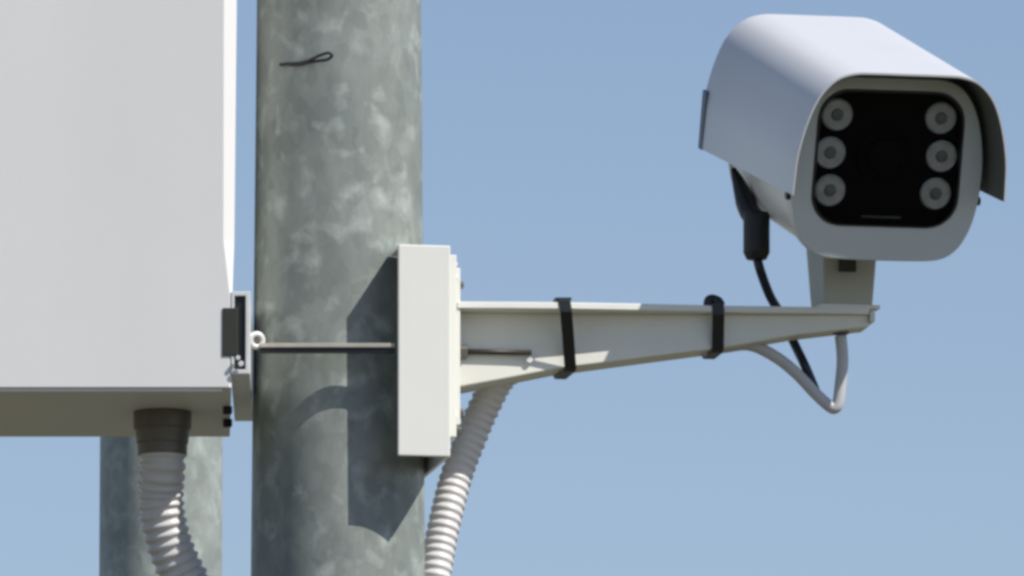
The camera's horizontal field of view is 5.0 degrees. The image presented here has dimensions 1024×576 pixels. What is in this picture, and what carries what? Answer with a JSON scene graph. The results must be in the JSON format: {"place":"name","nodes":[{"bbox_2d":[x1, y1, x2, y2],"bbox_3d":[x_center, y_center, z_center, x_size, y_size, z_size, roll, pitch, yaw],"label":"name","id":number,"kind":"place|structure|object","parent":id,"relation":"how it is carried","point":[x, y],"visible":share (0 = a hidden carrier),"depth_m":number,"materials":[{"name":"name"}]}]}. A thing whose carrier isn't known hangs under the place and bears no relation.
{"place":"outdoors","nodes":[
{"label":"outdoors","id":0,"kind":"place"},
{"bbox_2d":[0,0,1023,575],"label":"sky","id":1,"kind":"structure","parent":0,"point":[562,157],"materials":[{"name":"blue"}]},
{"label":"ground","id":2,"kind":"structure","parent":0,"visible":0},
{"bbox_2d":[99,437,222,575],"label":"signal pole","id":3,"kind":"object","parent":2,"relation":"on","point":[123,546],"visible":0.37,"depth_m":16.92,"materials":[{"name":"metal"}]},
{"bbox_2d":[251,0,424,575],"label":"signal pole","id":4,"kind":"object","parent":2,"relation":"on","point":[337,485],"visible":1,"depth_m":13.92,"materials":[{"name":"metal"}]},
{"bbox_2d":[0,0,394,436],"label":"equipment cabinet","id":5,"kind":"object","parent":4,"relation":"attached to","point":[121,302],"visible":0.99,"depth_m":13.82,"materials":[{"name":"white metal"}]},
{"bbox_2d":[133,408,206,575],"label":"flexible conduit","id":6,"kind":"object","parent":5,"relation":"attached to","point":[162,437],"visible":1,"depth_m":13.95,"materials":[{"name":"grey plastic"}]},
{"bbox_2d":[279,52,333,65],"bbox_3d":[-0.247,-0.273,13.943,0.080,0.013,0.008,-6,-11,35],"label":"wire tail","id":7,"kind":"object","parent":4,"relation":"attached to","point":[308,61],"visible":1,"depth_m":13.94},
{"bbox_2d":[390,244,874,477],"bbox_3d":[0.125,0.097,13.998,0.626,0.254,0.310,0,-9,0],"label":"camera bracket","id":8,"kind":"object","parent":4,"relation":"attached to","point":[451,347],"visible":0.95,"depth_m":13.98,"materials":[{"name":"metal"}]},
{"bbox_2d":[425,382,517,575],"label":"flexible conduit","id":9,"kind":"object","parent":8,"relation":"attached to","point":[460,464],"visible":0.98,"depth_m":14.03,"materials":[{"name":"grey plastic"}]},
{"bbox_2d":[553,297,575,378],"bbox_3d":[0.057,0.063,14.037,0.030,0.085,0.146,1,-9,-9],"label":"cable tie","id":10,"kind":"object","parent":8,"relation":"attached to","point":[567,330],"visible":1,"depth_m":13.98,"materials":[{"name":"black plastic"}]},
{"bbox_2d":[702,294,724,358],"bbox_3d":[0.237,0.047,14.072,0.025,0.070,0.099,2,-9,-10],"label":"cable tie","id":11,"kind":"object","parent":8,"relation":"attached to","point":[716,302],"visible":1,"depth_m":14.03,"materials":[{"name":"black plastic"}]},
{"bbox_2d":[700,335,847,413],"bbox_3d":[0.315,0.103,14.080,0.184,0.096,0.020,2,-9,-10],"label":"pale cable","id":12,"kind":"object","parent":8,"relation":"attached to","point":[803,380],"visible":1,"depth_m":14.08,"materials":[{"name":"white plastic"}]},
{"bbox_2d":[698,14,1006,310],"bbox_3d":[0.408,-0.128,14.086,0.267,0.338,0.412,2,11,-15],"label":"security camera","id":13,"kind":"object","parent":8,"relation":"on","point":[851,151],"visible":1,"depth_m":13.96,"materials":[{"name":"white plastic"}]},
{"bbox_2d":[752,259,819,388],"bbox_3d":[0.320,0.046,14.104,0.096,0.163,0.055,6,-11,-34],"label":"dark cable","id":14,"kind":"object","parent":13,"relation":"hanging from","point":[797,350],"visible":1,"depth_m":14.10,"materials":[{"name":"black rubber"}]}
]}

